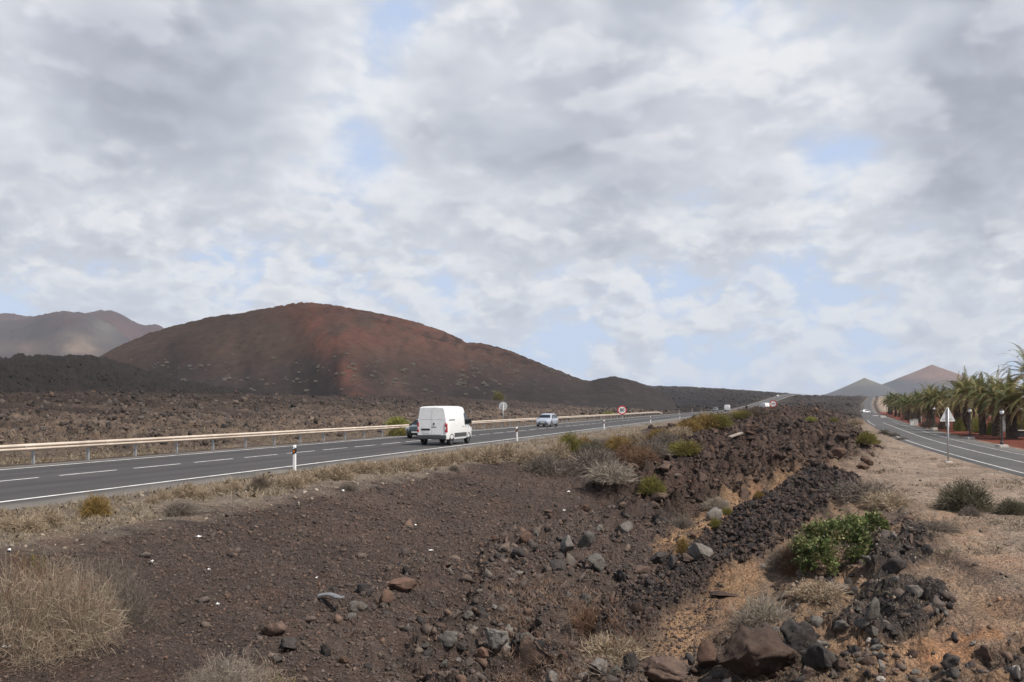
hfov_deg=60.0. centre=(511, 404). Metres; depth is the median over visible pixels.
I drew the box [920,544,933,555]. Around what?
lava rock
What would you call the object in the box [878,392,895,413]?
palm tree
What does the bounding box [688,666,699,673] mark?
lava rock
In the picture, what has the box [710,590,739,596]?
lava rock
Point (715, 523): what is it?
shrub
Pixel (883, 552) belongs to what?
lava rock
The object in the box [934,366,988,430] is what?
palm tree
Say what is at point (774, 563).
shrub
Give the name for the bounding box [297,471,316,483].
tumbleweed
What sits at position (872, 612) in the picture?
lava rock
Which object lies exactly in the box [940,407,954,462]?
triangle sign
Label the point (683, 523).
shrub
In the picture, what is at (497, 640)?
lava rock
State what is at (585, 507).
lava rock
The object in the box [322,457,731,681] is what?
bank grass
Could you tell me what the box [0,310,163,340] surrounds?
distant mountain
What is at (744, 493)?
lava rock
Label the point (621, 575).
lava rock
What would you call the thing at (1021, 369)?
palm tree
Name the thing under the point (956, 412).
palm tree
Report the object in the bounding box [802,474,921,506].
shrub
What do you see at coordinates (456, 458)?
tumbleweed
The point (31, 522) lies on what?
tumbleweed
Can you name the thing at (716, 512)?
lava rock
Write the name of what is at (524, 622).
dry stems
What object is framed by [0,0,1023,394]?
sky
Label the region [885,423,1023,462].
side road centre line
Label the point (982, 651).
lava rock
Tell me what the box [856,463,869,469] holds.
lava rock
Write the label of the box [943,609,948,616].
lava rock
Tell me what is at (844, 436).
lava rock
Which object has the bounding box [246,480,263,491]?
dead shrub
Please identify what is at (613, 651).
shrub
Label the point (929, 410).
palm tree
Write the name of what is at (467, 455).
tumbleweed
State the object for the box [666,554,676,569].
lava rock
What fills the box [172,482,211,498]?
tumbleweed
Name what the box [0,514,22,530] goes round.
tumbleweed
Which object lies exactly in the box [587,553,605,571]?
lava rock
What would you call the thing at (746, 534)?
dark clinker
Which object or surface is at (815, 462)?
lava rock
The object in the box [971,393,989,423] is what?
palm tree
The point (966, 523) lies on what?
dry grass
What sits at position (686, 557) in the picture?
lava rock
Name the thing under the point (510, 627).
lava rock
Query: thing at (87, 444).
guardrail
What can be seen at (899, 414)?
palm tree
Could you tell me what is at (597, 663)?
lava rock
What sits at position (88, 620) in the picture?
dry shrub
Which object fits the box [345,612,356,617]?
lava rock
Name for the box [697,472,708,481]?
lava rock
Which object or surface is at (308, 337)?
volcano hill
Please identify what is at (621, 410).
speed limit sign
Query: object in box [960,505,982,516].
shrub
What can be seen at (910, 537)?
lava rock
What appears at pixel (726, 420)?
shrub
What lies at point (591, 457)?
shrub
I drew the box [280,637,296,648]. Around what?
lava rock
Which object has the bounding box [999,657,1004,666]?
lava rock
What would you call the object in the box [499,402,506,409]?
round sign
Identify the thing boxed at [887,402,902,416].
palm tree
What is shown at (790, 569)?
shrub
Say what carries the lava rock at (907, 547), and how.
on the ground at (974, 613)
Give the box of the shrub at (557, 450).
[541,439,572,458]
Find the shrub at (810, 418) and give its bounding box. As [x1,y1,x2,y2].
[806,416,816,420]
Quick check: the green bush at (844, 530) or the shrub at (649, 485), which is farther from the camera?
the shrub at (649, 485)
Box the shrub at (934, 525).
[900,517,970,535]
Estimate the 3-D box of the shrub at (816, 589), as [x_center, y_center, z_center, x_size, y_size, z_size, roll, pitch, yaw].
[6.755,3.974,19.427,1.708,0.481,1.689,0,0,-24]
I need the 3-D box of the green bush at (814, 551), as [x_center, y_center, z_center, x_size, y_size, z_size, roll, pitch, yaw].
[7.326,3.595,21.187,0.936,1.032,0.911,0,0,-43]
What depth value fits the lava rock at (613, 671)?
14.63 m
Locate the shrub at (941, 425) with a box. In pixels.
[935,421,950,428]
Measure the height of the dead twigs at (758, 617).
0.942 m
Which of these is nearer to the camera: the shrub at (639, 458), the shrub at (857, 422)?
the shrub at (639, 458)
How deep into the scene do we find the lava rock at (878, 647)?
14.38 m
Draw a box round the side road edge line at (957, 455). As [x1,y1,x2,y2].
[867,420,1021,472]
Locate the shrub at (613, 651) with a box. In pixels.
[577,625,653,665]
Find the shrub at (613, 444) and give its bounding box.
[602,431,633,450]
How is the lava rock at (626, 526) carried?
on the ground at (974, 613)
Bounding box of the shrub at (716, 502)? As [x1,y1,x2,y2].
[698,492,732,510]
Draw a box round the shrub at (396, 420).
[385,415,410,424]
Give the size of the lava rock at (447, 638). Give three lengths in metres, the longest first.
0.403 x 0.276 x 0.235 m
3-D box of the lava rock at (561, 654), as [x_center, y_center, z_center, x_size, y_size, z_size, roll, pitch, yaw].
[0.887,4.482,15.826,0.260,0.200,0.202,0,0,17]
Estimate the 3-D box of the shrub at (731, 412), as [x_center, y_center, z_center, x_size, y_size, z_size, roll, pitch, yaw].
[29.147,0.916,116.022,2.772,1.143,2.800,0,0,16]
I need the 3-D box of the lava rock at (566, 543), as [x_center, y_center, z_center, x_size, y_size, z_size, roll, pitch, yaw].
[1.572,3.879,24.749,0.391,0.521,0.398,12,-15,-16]
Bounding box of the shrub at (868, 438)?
[853,429,882,444]
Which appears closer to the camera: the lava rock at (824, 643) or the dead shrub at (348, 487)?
the lava rock at (824, 643)
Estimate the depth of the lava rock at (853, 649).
14.57 m
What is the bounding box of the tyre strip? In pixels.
[316,592,344,598]
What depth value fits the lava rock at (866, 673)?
13.35 m
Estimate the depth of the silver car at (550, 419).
106.28 m
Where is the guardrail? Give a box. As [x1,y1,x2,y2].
[0,412,662,463]
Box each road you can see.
[0,394,804,509]
[861,396,1023,476]
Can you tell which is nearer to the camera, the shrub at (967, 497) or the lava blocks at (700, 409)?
the shrub at (967, 497)
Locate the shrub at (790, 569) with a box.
[776,533,821,576]
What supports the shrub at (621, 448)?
on the ground at (974, 613)
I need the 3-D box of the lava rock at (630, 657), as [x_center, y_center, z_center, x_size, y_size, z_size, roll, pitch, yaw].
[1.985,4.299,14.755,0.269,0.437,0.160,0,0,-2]
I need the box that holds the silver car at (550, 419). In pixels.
[536,413,558,426]
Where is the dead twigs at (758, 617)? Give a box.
[725,587,787,625]
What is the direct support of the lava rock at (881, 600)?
on the ground at (974, 613)
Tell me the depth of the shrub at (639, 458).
42.11 m
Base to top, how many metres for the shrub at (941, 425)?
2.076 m
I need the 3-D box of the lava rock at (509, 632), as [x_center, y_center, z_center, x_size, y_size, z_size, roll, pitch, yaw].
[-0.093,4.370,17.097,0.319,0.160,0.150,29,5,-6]
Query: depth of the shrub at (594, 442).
51.74 m
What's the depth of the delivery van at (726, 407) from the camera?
337.67 m
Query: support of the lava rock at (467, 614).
on the ground at (974, 613)
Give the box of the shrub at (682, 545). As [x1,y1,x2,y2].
[675,537,688,553]
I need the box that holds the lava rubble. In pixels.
[127,458,1023,681]
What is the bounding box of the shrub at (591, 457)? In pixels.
[566,444,623,472]
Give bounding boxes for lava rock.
[260,620,286,635]
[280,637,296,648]
[320,644,330,655]
[337,656,348,663]
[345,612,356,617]
[348,601,367,611]
[357,583,373,596]
[379,588,394,603]
[386,577,416,591]
[402,566,411,574]
[420,643,429,648]
[422,648,432,655]
[433,622,445,630]
[437,630,457,647]
[440,659,448,667]
[441,561,451,567]
[456,642,467,651]
[456,674,466,681]
[463,610,473,618]
[475,647,489,658]
[476,605,488,617]
[483,628,508,651]
[500,626,512,637]
[502,641,511,649]
[505,624,512,633]
[512,634,555,675]
[513,632,519,643]
[517,625,526,632]
[519,531,531,542]
[519,632,534,641]
[535,630,542,637]
[536,639,545,648]
[537,617,541,624]
[544,509,551,514]
[547,670,557,681]
[550,559,565,570]
[550,615,556,622]
[556,650,567,660]
[560,534,573,551]
[579,504,590,510]
[579,530,594,547]
[580,593,590,606]
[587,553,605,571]
[591,658,607,670]
[609,665,621,675]
[615,520,632,533]
[616,569,626,581]
[618,501,626,507]
[623,651,638,673]
[629,601,642,613]
[631,463,638,469]
[631,565,649,572]
[641,656,688,681]
[646,579,654,585]
[649,551,667,563]
[650,491,668,500]
[650,501,659,508]
[651,514,661,519]
[655,464,670,470]
[661,460,669,467]
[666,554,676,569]
[681,553,693,560]
[687,542,712,560]
[687,658,694,665]
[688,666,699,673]
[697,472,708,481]
[697,639,718,668]
[701,452,710,459]
[706,507,722,520]
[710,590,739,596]
[715,624,797,677]
[738,487,750,499]
[745,465,754,474]
[767,671,777,677]
[779,454,786,459]
[779,619,820,651]
[799,643,836,671]
[803,667,820,679]
[810,459,821,466]
[810,615,822,627]
[817,640,830,647]
[825,463,830,468]
[831,447,846,458]
[833,620,849,630]
[833,659,849,669]
[836,432,849,439]
[848,586,857,595]
[848,645,860,653]
[853,619,869,629]
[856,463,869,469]
[860,457,868,462]
[861,555,873,565]
[861,655,876,665]
[862,669,870,678]
[863,597,879,621]
[863,625,878,636]
[865,459,873,465]
[870,638,881,644]
[871,554,877,564]
[871,644,882,650]
[875,651,884,657]
[876,676,885,681]
[877,597,884,605]
[878,659,886,671]
[881,550,886,557]
[882,557,906,573]
[888,576,898,584]
[889,629,898,634]
[903,544,912,550]
[904,585,923,597]
[907,649,917,657]
[908,534,912,543]
[911,669,919,674]
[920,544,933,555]
[920,586,931,600]
[938,606,944,612]
[940,653,959,669]
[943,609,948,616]
[945,667,959,678]
[946,603,953,609]
[951,631,958,642]
[973,645,991,661]
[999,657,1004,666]
[1007,665,1020,679]
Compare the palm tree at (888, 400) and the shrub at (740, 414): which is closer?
the shrub at (740, 414)
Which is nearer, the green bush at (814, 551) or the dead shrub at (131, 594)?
the dead shrub at (131, 594)
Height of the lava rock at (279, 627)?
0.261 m
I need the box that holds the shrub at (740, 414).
[730,410,752,417]
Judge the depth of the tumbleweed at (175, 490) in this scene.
25.58 m
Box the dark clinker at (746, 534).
[596,461,861,635]
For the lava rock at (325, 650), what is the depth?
14.40 m
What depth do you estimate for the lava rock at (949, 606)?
16.10 m
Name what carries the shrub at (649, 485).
on the ground at (974, 613)
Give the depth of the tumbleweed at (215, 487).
26.54 m
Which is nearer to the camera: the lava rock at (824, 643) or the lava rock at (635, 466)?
the lava rock at (824, 643)
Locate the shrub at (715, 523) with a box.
[709,516,722,527]
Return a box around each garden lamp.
[930,407,937,429]
[965,408,974,438]
[995,409,1008,446]
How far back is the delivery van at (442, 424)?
57.00 m
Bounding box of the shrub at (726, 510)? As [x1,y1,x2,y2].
[722,507,732,514]
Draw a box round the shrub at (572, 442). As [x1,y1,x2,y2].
[555,430,583,451]
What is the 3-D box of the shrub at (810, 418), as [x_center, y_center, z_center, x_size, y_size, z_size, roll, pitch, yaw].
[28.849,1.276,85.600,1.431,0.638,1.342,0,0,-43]
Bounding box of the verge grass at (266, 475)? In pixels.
[0,420,678,545]
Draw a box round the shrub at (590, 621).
[562,605,598,637]
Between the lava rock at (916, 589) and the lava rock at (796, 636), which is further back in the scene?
the lava rock at (916, 589)
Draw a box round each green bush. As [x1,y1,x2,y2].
[786,509,873,566]
[797,535,839,577]
[855,507,890,535]
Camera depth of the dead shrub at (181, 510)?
22.08 m
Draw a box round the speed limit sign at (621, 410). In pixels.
[617,406,626,414]
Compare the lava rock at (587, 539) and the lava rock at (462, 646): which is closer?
the lava rock at (462, 646)
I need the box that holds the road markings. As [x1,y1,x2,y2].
[1,395,792,501]
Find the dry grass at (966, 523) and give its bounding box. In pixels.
[729,447,1023,681]
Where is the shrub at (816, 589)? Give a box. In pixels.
[781,578,853,604]
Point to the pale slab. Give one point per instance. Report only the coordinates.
(735, 434)
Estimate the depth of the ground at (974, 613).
22.79 m
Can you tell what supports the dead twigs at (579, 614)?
on the ground at (974, 613)
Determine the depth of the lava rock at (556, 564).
22.51 m
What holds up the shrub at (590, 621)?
on the ground at (974, 613)
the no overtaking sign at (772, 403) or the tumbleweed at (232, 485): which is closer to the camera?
the tumbleweed at (232, 485)
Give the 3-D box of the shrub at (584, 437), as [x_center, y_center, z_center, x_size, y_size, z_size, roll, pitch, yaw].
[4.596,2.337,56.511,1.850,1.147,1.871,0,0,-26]
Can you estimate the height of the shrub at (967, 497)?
1.294 m
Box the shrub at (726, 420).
[708,410,735,427]
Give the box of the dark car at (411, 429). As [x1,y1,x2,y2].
[405,419,417,437]
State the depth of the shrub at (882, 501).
32.07 m
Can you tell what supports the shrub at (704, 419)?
on the ground at (974, 613)
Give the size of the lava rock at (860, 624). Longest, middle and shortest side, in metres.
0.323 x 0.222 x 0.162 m
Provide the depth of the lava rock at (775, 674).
14.84 m
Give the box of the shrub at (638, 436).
[621,429,647,444]
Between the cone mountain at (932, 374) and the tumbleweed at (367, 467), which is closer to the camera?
the tumbleweed at (367, 467)
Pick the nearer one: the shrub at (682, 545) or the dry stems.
the dry stems
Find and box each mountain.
[0,311,130,357]
[824,378,895,397]
[882,365,988,395]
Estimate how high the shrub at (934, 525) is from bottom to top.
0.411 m
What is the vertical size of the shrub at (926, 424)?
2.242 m
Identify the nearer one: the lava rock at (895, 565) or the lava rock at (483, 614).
the lava rock at (483, 614)
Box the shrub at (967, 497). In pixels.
[925,474,1001,512]
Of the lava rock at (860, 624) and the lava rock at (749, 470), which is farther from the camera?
the lava rock at (749, 470)
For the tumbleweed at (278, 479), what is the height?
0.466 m
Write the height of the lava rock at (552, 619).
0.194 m
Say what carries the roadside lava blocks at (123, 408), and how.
on the ground at (974, 613)
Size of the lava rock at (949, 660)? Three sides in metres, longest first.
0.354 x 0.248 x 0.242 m
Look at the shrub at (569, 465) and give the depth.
43.18 m
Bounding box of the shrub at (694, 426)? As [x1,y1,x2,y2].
[671,418,704,431]
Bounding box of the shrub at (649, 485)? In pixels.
[636,473,667,494]
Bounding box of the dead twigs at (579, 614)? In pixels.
[554,589,603,635]
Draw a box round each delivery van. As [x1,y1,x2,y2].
[417,406,471,444]
[724,405,730,411]
[760,403,769,406]
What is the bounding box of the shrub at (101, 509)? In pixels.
[74,490,113,517]
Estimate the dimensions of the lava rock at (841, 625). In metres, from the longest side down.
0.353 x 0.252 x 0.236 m
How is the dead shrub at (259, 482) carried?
on the ground at (974, 613)
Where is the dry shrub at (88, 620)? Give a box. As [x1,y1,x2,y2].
[0,537,134,676]
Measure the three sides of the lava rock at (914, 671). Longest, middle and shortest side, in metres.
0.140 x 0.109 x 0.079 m
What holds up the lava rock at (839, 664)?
on the ground at (974, 613)
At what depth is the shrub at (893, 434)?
102.08 m
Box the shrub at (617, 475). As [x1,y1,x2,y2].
[579,450,640,484]
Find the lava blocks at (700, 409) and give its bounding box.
[588,388,861,420]
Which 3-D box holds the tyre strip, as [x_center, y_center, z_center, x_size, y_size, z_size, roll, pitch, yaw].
[-3.415,3.605,16.734,0.766,0.106,0.202,0,0,40]
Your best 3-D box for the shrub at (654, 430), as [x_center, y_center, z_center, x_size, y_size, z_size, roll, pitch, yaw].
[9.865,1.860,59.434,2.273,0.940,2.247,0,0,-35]
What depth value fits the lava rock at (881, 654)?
14.10 m
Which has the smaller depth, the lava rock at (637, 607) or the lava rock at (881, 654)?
the lava rock at (881, 654)
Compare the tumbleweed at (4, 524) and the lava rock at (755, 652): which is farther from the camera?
the tumbleweed at (4, 524)
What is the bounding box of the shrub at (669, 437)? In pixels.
[648,429,685,445]
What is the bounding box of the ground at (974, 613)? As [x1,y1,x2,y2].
[0,353,1023,681]
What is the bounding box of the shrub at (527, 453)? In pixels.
[508,443,545,465]
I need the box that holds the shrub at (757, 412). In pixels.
[739,405,772,416]
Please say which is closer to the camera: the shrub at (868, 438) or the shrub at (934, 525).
the shrub at (934, 525)
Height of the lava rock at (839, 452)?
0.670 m
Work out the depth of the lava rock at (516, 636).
16.74 m
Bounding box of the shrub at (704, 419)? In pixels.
[690,410,725,428]
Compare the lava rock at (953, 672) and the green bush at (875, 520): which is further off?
the green bush at (875, 520)
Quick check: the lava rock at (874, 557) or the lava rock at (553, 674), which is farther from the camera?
the lava rock at (874, 557)
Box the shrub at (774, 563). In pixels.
[760,539,795,574]
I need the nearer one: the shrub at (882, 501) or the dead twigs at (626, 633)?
the dead twigs at (626, 633)
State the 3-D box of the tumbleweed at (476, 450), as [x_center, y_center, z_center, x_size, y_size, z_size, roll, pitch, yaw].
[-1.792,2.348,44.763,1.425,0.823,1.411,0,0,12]
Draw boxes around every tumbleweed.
[0,505,16,520]
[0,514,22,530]
[6,511,53,532]
[35,508,65,527]
[143,495,161,504]
[155,489,174,499]
[167,486,181,496]
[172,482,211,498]
[192,488,215,498]
[208,482,230,493]
[223,480,245,490]
[269,475,288,486]
[277,472,310,488]
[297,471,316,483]
[304,466,332,480]
[323,462,357,480]
[343,460,361,473]
[353,461,379,473]
[373,459,393,472]
[388,455,399,468]
[390,455,424,472]
[410,452,436,467]
[430,452,451,465]
[442,450,465,463]
[456,446,476,461]
[468,445,484,457]
[473,445,504,463]
[496,439,517,460]
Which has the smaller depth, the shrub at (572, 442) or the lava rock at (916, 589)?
the lava rock at (916, 589)
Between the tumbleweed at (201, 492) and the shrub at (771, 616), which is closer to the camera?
the shrub at (771, 616)
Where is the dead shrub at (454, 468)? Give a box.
[448,464,460,471]
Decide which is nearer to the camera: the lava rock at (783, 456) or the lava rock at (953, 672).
the lava rock at (953, 672)
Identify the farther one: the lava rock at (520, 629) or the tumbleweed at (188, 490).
the tumbleweed at (188, 490)
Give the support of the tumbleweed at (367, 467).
on the ground at (974, 613)
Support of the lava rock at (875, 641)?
on the ground at (974, 613)
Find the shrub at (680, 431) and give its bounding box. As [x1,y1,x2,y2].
[667,425,692,436]
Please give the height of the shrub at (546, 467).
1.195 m
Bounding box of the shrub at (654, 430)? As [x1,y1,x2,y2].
[644,427,671,439]
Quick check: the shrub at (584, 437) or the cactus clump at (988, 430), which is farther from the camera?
the cactus clump at (988, 430)
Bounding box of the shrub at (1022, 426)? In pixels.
[1017,419,1023,429]
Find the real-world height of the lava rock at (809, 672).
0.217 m
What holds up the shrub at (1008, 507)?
on the ground at (974, 613)
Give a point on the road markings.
(265, 455)
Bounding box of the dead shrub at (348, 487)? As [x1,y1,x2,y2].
[335,482,360,490]
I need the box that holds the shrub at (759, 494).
[753,490,764,498]
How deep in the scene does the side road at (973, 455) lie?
78.72 m
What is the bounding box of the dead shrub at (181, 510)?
[154,499,203,516]
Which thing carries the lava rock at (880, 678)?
on the ground at (974, 613)
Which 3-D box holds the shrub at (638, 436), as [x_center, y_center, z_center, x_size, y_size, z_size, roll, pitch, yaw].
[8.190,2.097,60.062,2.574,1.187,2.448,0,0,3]
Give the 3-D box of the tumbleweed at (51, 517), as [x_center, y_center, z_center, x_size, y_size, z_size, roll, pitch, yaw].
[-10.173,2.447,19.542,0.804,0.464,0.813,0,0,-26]
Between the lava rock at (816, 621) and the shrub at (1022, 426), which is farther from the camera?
the shrub at (1022, 426)
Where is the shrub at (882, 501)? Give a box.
[853,487,919,511]
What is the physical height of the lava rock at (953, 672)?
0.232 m
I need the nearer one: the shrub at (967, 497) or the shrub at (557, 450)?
the shrub at (967, 497)
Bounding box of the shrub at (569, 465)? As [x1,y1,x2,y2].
[555,456,584,475]
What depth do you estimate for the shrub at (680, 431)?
62.34 m
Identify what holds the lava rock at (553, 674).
on the ground at (974, 613)
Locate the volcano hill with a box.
[100,302,676,409]
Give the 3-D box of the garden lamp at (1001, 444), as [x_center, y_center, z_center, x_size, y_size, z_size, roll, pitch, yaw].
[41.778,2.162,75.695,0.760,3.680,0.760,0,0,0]
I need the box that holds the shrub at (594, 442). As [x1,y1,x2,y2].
[570,437,612,459]
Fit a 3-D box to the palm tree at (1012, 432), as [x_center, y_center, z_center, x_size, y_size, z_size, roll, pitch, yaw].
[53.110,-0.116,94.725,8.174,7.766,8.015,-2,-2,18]
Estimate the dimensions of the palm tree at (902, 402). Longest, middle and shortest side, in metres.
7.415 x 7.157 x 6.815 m
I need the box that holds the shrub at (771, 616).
[727,582,799,627]
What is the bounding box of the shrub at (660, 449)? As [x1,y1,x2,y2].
[633,431,672,456]
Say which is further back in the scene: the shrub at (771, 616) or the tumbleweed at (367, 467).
the tumbleweed at (367, 467)
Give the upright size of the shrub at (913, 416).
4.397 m
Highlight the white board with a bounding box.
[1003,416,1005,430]
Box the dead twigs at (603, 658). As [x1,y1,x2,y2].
[576,633,632,677]
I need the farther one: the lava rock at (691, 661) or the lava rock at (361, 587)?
the lava rock at (361, 587)
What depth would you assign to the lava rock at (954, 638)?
14.61 m
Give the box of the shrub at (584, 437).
[578,435,592,444]
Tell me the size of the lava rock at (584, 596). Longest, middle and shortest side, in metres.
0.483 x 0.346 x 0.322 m
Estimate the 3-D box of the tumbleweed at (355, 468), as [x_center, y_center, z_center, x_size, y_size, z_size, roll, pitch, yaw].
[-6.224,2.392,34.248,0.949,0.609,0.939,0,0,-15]
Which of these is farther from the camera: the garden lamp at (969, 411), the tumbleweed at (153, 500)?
the garden lamp at (969, 411)
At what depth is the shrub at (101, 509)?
21.09 m
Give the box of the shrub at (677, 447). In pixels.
[665,438,704,455]
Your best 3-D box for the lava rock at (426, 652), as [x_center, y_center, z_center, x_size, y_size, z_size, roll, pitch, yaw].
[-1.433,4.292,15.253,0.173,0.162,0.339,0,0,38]
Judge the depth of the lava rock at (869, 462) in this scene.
49.98 m
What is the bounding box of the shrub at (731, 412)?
[726,409,739,415]
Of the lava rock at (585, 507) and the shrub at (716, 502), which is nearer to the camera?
the lava rock at (585, 507)
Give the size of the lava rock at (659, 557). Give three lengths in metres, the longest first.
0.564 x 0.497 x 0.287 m
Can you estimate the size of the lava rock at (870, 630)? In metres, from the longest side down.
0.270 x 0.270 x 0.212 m
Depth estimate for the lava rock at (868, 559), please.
20.41 m
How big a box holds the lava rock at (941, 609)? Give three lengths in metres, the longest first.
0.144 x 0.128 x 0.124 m
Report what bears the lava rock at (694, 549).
on the ground at (974, 613)
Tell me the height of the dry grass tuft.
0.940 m
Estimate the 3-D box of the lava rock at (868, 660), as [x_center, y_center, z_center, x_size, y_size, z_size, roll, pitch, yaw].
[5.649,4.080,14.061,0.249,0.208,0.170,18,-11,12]
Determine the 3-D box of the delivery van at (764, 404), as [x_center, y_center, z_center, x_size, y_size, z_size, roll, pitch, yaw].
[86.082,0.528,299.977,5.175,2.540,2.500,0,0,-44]
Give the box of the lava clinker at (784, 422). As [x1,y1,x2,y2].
[594,404,883,517]
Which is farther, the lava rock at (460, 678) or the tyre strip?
the tyre strip
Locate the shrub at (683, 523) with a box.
[668,516,698,528]
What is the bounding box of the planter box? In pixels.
[1018,430,1023,436]
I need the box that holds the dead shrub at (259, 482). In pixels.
[251,474,271,488]
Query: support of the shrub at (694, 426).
on the ground at (974, 613)
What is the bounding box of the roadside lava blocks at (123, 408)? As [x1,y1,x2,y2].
[0,359,662,458]
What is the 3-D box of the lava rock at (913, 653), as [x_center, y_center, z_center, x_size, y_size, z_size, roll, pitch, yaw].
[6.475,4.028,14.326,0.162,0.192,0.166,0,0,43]
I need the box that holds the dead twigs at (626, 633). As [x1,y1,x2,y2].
[588,606,653,652]
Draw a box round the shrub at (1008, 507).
[993,495,1023,515]
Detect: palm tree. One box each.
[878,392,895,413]
[880,391,893,414]
[884,393,902,405]
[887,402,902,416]
[890,399,902,416]
[891,395,915,418]
[896,397,915,420]
[900,390,938,422]
[905,379,947,421]
[915,385,951,423]
[915,398,944,419]
[929,371,977,428]
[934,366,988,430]
[934,385,953,421]
[949,371,1006,434]
[959,366,1023,436]
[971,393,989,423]
[973,368,1023,438]
[987,342,1023,391]
[993,367,1023,427]
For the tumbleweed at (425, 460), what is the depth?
38.21 m
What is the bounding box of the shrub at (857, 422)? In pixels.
[848,417,865,424]
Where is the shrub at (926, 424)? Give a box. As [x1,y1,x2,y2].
[919,416,936,427]
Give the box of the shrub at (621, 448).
[613,435,645,461]
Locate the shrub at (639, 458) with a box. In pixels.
[616,440,662,468]
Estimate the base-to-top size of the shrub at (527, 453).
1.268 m
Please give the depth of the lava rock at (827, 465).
42.52 m
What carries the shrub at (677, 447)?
on the ground at (974, 613)
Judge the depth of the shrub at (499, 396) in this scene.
399.21 m
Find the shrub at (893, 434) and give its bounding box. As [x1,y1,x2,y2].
[886,432,901,436]
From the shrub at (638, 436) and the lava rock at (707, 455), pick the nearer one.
the lava rock at (707, 455)
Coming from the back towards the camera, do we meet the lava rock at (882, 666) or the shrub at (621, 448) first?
the shrub at (621, 448)
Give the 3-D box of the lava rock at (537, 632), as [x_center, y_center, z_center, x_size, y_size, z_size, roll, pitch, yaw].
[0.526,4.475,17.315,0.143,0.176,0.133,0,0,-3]
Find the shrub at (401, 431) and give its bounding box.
[385,426,406,435]
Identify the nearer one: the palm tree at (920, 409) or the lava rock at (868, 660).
the lava rock at (868, 660)
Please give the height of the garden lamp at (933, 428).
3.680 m
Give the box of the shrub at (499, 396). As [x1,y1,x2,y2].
[492,390,504,400]
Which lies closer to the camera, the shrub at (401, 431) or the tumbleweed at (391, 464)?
the tumbleweed at (391, 464)
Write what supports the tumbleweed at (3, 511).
on the ground at (974, 613)
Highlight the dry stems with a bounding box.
[488,571,644,681]
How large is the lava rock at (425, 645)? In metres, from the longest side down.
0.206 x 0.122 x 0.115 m
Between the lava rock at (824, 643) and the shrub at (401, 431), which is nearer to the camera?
the lava rock at (824, 643)
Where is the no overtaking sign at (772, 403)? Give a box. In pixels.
[769,400,776,406]
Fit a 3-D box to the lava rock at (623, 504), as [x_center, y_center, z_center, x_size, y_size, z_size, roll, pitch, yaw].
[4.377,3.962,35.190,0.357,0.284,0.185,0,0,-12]
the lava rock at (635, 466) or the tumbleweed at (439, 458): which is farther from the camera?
the lava rock at (635, 466)
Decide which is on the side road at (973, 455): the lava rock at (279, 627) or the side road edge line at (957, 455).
the side road edge line at (957, 455)
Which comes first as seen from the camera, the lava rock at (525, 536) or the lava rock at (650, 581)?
the lava rock at (650, 581)
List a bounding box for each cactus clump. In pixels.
[951,416,966,430]
[971,414,978,432]
[985,420,991,434]
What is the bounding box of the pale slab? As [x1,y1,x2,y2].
[728,432,742,437]
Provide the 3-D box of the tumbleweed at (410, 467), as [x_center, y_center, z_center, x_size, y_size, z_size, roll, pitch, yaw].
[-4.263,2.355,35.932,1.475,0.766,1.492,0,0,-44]
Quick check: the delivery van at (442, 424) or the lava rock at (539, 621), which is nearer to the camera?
the lava rock at (539, 621)
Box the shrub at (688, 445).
[679,441,700,452]
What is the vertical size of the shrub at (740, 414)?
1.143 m
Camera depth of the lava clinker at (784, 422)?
57.74 m
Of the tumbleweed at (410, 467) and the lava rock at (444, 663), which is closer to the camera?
the lava rock at (444, 663)
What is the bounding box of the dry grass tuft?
[171,643,295,681]
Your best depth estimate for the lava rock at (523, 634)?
16.76 m
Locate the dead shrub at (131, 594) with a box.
[73,544,174,631]
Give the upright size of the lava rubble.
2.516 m
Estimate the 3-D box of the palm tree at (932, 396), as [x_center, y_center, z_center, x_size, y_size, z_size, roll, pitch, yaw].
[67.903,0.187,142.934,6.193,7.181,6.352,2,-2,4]
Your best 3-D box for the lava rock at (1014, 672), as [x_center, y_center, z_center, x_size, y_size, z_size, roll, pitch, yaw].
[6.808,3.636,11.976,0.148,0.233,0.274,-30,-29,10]
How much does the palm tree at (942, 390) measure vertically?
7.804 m
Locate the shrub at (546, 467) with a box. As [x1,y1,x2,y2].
[517,451,571,475]
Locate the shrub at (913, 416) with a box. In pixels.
[901,410,925,419]
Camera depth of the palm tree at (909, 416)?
193.10 m
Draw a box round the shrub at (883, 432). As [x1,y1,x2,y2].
[876,428,890,434]
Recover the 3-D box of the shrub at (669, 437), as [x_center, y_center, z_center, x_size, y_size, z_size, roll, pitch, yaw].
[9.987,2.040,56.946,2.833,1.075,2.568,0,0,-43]
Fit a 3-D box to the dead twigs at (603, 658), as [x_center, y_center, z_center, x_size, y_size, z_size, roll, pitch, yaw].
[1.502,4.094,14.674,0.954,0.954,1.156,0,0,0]
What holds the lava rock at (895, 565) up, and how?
on the ground at (974, 613)

